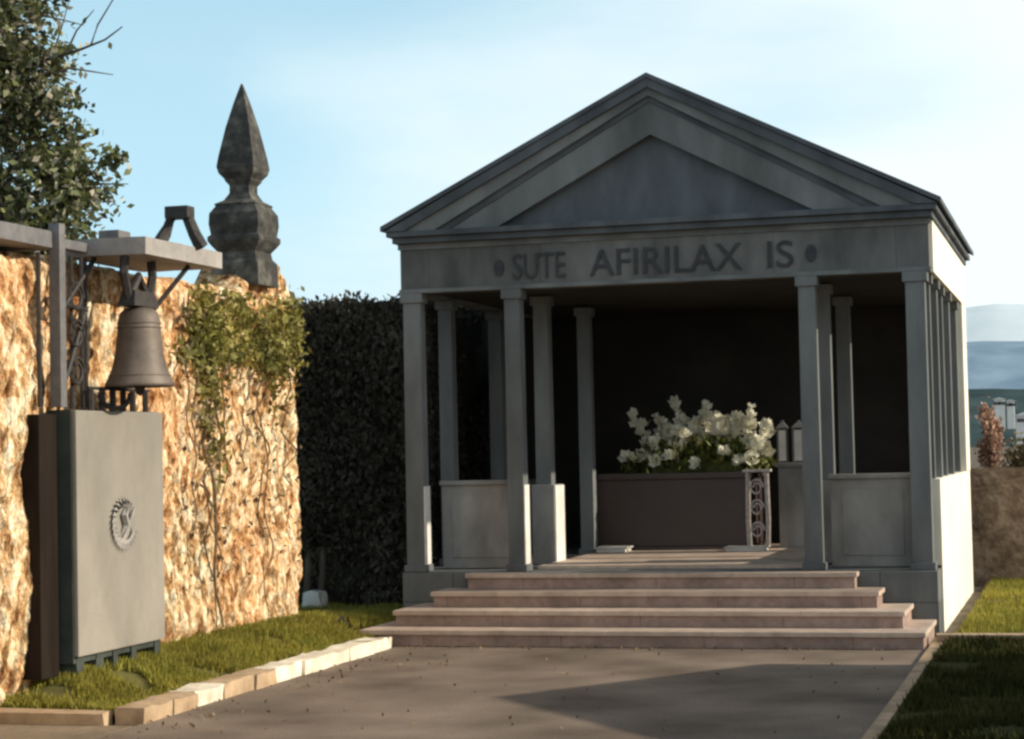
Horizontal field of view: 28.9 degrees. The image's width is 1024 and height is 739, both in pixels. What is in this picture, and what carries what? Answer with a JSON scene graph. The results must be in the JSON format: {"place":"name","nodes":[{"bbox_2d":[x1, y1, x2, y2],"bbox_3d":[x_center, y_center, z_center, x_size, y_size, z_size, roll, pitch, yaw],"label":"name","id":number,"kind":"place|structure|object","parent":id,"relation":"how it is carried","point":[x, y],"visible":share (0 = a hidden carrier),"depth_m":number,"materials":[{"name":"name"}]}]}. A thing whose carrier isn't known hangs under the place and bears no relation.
{"place":"outdoors","nodes":[
{"label":"outdoors","id":0,"kind":"place"},
{"bbox_2d":[0,724,132,738],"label":"path","id":1,"kind":"structure","parent":0,"point":[15,731],"depth_m":11.71,"materials":[{"name":"grey concrete"}]},
{"bbox_2d":[0,602,402,714],"bbox_3d":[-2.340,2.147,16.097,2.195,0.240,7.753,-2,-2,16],"label":"grass","id":2,"kind":"structure","parent":0,"point":[232,650],"depth_m":14.25,"materials":[{"name":"green plant"}]},
{"bbox_2d":[20,414,58,679],"bbox_3d":[-3.024,1.129,12.712,0.141,1.681,0.229,-2,-2,16],"label":"timber post","id":3,"kind":"object","parent":2,"relation":"on","point":[38,473],"visible":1,"depth_m":12.63,"materials":[{"name":"brown wood"}]},
{"bbox_2d":[45,410,164,676],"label":"memorial slab","id":4,"kind":"structure","parent":2,"relation":"on","point":[111,587],"depth_m":13.24,"materials":[{"name":"grey stone"}]},
{"bbox_2d":[86,386,148,411],"bbox_3d":[-2.660,0.203,13.482,0.054,0.158,0.880,-2,-2,16],"label":"iron cradle","id":5,"kind":"object","parent":4,"relation":"on","point":[130,401],"visible":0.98,"depth_m":13.40,"materials":[{"name":"black metal"}]},
{"bbox_2d":[36,223,221,407],"bbox_3d":[-2.605,-0.333,13.538,0.624,1.192,1.698,-2,-2,16],"label":"bell stand","id":6,"kind":"object","parent":4,"relation":"on","point":[124,252],"visible":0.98,"depth_m":13.14,"materials":[{"name":"metal"}]},
{"bbox_2d":[105,272,174,395],"bbox_3d":[-2.511,-0.240,13.381,0.466,0.840,0.466,-2,-2,16],"label":"bell","id":7,"kind":"object","parent":6,"relation":"hanging from","point":[139,364],"visible":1,"depth_m":13.25,"materials":[{"name":"grey metal"}]},
{"bbox_2d":[155,205,207,249],"bbox_3d":[-2.313,-0.983,13.835,0.383,0.306,0.182,-1,-2,-10],"label":"bracket ornament","id":8,"kind":"object","parent":6,"relation":"on","point":[185,214],"visible":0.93,"depth_m":13.80,"materials":[{"name":"metal"}]},
{"bbox_2d":[304,592,330,607],"bbox_3d":[-1.936,2.315,19.591,0.246,0.254,0.243,-2,-2,16],"label":"pale stone","id":9,"kind":"object","parent":2,"relation":"on","point":[319,599],"visible":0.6,"depth_m":19.51,"materials":[{"name":"white stone"}]},
{"bbox_2d":[337,614,362,630],"bbox_3d":[-1.441,2.194,16.761,0.396,0.272,0.325,-2,-2,16],"label":"grass tuft","id":10,"kind":"object","parent":2,"relation":"on","point":[342,617],"visible":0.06,"depth_m":16.76,"materials":[{"name":"green plant"}]},
{"bbox_2d":[94,646,926,738],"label":"road","id":11,"kind":"structure","parent":0,"point":[761,693],"depth_m":12.80,"materials":[{"name":"concrete"}]},
{"bbox_2d":[103,645,902,738],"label":"fallen leaves","id":12,"kind":"object","parent":11,"relation":"on","point":[440,663],"visible":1,"depth_m":14.03,"materials":[{"name":"brown plant"}]},
{"bbox_2d":[0,0,1023,307],"label":"sky","id":13,"kind":"structure","parent":0,"point":[365,111],"materials":[{"name":"blue"}]},
{"bbox_2d":[110,446,1017,725],"bbox_3d":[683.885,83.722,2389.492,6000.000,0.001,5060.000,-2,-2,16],"label":"ground","id":14,"kind":"structure","parent":0,"point":[978,590],"depth_m":20.24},
{"bbox_2d":[0,709,113,725],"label":"kerb","id":15,"kind":"structure","parent":14,"relation":"on","point":[65,717],"depth_m":12.02,"materials":[{"name":"stone"}]},
{"bbox_2d":[0,0,133,265],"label":"leafy tree","id":16,"kind":"object","parent":14,"relation":"on","point":[66,185],"visible":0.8,"depth_m":25.46,"materials":[{"name":"green plant"}]},
{"bbox_2d":[0,221,302,705],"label":"sandstone wall","id":17,"kind":"structure","parent":14,"relation":"on","point":[190,609],"depth_m":14.87,"materials":[{"name":"beige stone"}]},
{"bbox_2d":[164,276,312,488],"bbox_3d":[-2.156,0.058,15.863,0.241,1.770,2.714,-2,-2,16],"label":"ivy","id":18,"kind":"object","parent":17,"relation":"attached to","point":[280,345],"visible":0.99,"depth_m":15.70,"materials":[{"name":"green plant"}]},
{"bbox_2d":[176,293,301,628],"bbox_3d":[-2.133,0.731,15.874,0.178,2.559,2.441,-2,-2,16],"label":"dry vine","id":19,"kind":"object","parent":17,"relation":"attached to","point":[213,505],"visible":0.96,"depth_m":15.37,"materials":[{"name":"green plant"}]},
{"bbox_2d":[207,84,280,287],"bbox_3d":[-2.223,-1.525,16.448,0.458,1.690,0.458,-2,-2,16],"label":"finial","id":20,"kind":"object","parent":17,"relation":"on","point":[243,239],"visible":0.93,"depth_m":16.30,"materials":[{"name":"stone"}]},
{"bbox_2d":[115,636,391,725],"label":"kerb","id":21,"kind":"structure","parent":14,"relation":"on","point":[153,708],"depth_m":13.45,"materials":[{"name":"stone"}]},
{"bbox_2d":[291,289,490,606],"bbox_3d":[-0.261,0.989,24.721,2.012,3.453,10.406,-2,-2,16],"label":"clipped hedge","id":22,"kind":"object","parent":14,"relation":"on","point":[350,413],"visible":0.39,"depth_m":19.87,"materials":[{"name":"green plant"}]},
{"bbox_2d":[359,72,973,649],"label":"mausoleum","id":23,"kind":"structure","parent":14,"relation":"on","point":[645,246],"depth_m":17.44,"materials":[{"name":"stone"}]},
{"bbox_2d":[596,471,771,549],"bbox_3d":[1.783,1.449,20.653,1.620,0.772,1.420,-2,-2,16],"label":"tomb chest","id":24,"kind":"object","parent":23,"relation":"on","point":[676,511],"visible":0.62,"depth_m":20.02,"materials":[{"name":"red stone"}]},
{"bbox_2d":[617,394,776,473],"bbox_3d":[1.944,0.670,20.396,1.612,0.839,1.118,-2,-2,16],"label":"flower arrangement","id":25,"kind":"object","parent":24,"relation":"on","point":[726,446],"visible":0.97,"depth_m":20.18,"materials":[{"name":"white plant"}]},
{"bbox_2d":[724,545,769,550],"bbox_3d":[2.309,1.757,19.512,0.420,0.042,0.280,-2,-2,16],"label":"marble slab","id":26,"kind":"object","parent":23,"relation":"on","point":[749,548],"depth_m":19.41,"materials":[{"name":"white stone"}]},
{"bbox_2d":[742,469,771,545],"bbox_3d":[2.420,1.358,19.546,0.260,0.752,0.220,-2,-2,16],"label":"plant stand","id":27,"kind":"object","parent":26,"relation":"on","point":[749,509],"visible":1,"depth_m":19.48,"materials":[{"name":"beige paint"}]},
{"bbox_2d":[775,462,803,547],"bbox_3d":[2.912,1.364,20.081,0.430,0.847,0.460,-2,-2,16],"label":"pedestal","id":28,"kind":"object","parent":23,"relation":"on","point":[791,510],"visible":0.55,"depth_m":19.91,"materials":[{"name":"stone"}]},
{"bbox_2d":[776,420,788,462],"bbox_3d":[2.731,0.727,20.051,0.114,0.429,0.114,-2,-2,16],"label":"lantern","id":29,"kind":"object","parent":28,"relation":"on","point":[782,447],"visible":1,"depth_m":20.02,"materials":[{"name":"white paint"}]},
{"bbox_2d":[791,420,801,462],"bbox_3d":[2.890,0.722,20.005,0.134,0.429,0.134,-2,-2,16],"label":"lantern","id":30,"kind":"object","parent":28,"relation":"on","point":[797,448],"visible":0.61,"depth_m":19.96,"materials":[{"name":"white paint"}]},
{"bbox_2d":[861,642,941,738],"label":"kerb","id":31,"kind":"structure","parent":14,"relation":"on","point":[879,724],"depth_m":12.28,"materials":[{"name":"stone"}]},
{"bbox_2d":[936,633,1023,642],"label":"kerb","id":32,"kind":"structure","parent":14,"relation":"on","point":[939,636],"depth_m":15.51,"materials":[{"name":"stone"}]},
{"bbox_2d":[974,396,1011,468],"bbox_3d":[5.526,1.356,22.873,0.459,2.105,0.447,-1,-2,-16],"label":"flowering bush","id":33,"kind":"object","parent":14,"relation":"on","point":[990,455],"visible":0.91,"depth_m":22.86,"materials":[{"name":"pink plant"}]},
{"bbox_2d":[970,465,1023,584],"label":"rubble wall","id":34,"kind":"structure","parent":14,"relation":"on","point":[997,509],"depth_m":22.11,"materials":[{"name":"brown stone"}]},
{"bbox_2d":[997,431,1023,466],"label":"dry bush","id":35,"kind":"object","parent":14,"relation":"on","point":[1016,457],"visible":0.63,"depth_m":24.76,"materials":[{"name":"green plant"}]},
{"bbox_2d":[1014,412,1023,448],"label":"white house","id":36,"kind":"structure","parent":14,"relation":"on","point":[1020,423],"depth_m":248.82,"materials":[{"name":"paint"}]},
{"bbox_2d":[594,546,633,551],"bbox_3d":[1.018,1.794,19.851,0.330,0.050,0.340,-2,-2,16],"label":"marble slab","id":37,"kind":"object","parent":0,"point":[613,548],"depth_m":19.71,"materials":[{"name":"white stone"}]},
{"bbox_2d":[873,632,1023,738],"bbox_3d":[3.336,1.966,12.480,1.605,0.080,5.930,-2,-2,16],"label":"grass","id":38,"kind":"structure","parent":0,"point":[1003,678],"depth_m":12.08,"materials":[{"name":"green plant"}]},
{"bbox_2d":[965,304,1023,341],"bbox_3d":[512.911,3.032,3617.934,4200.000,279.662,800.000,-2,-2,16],"label":"hills","id":39,"kind":"structure","parent":0,"point":[997,322],"depth_m":3599.09,"materials":[{"name":"white"}]},
{"bbox_2d":[966,341,1023,388],"bbox_3d":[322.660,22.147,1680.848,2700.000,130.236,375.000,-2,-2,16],"label":"blue hills","id":40,"kind":"structure","parent":0,"point":[995,364],"depth_m":1659.60,"materials":[{"name":"blue"}]},
{"bbox_2d":[968,389,1023,446],"bbox_3d":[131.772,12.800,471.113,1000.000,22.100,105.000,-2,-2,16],"label":"wooded hills","id":41,"kind":"structure","parent":0,"point":[975,399],"depth_m":480.54,"materials":[{"name":"plant"}]},
{"bbox_2d":[992,397,1004,427],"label":"white house","id":42,"kind":"structure","parent":0,"point":[999,405],"depth_m":307.89,"materials":[{"name":"paint"}]},
{"bbox_2d":[1005,400,1015,428],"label":"white house","id":43,"kind":"structure","parent":0,"point":[1010,404],"depth_m":307.42,"materials":[{"name":"paint"}]},
{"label":"lawn soil","id":44,"kind":"structure","parent":0,"visible":0},
{"bbox_2d":[955,575,1023,632],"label":"grass","id":45,"kind":"structure","parent":44,"relation":"on","point":[984,615],"depth_m":17.79,"materials":[{"name":"green plant"}]}
]}

